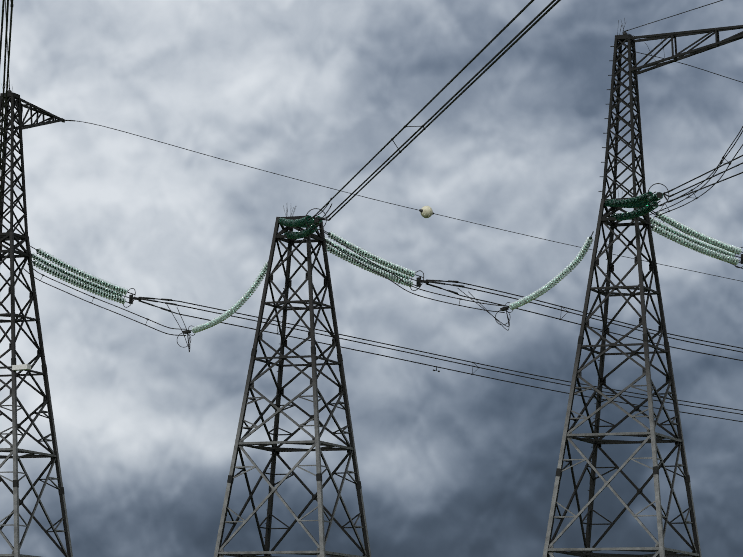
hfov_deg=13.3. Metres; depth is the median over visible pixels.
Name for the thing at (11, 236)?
tower
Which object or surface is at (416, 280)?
line fittings
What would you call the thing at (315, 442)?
tower
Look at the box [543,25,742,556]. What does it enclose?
tower
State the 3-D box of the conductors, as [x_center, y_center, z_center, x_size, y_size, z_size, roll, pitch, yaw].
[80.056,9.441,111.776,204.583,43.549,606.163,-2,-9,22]
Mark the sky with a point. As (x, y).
(451, 463)
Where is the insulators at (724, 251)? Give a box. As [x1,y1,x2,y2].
[31,212,741,332]
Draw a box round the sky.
[0,0,742,556]
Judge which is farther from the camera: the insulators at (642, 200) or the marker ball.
the marker ball
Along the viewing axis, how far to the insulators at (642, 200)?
131.44 m
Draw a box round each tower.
[0,92,72,556]
[214,215,370,556]
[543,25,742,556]
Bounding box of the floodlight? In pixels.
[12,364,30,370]
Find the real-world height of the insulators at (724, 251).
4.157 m
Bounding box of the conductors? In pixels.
[0,0,742,421]
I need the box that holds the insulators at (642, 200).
[278,191,662,238]
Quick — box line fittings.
[0,0,742,374]
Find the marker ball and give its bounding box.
[419,206,433,217]

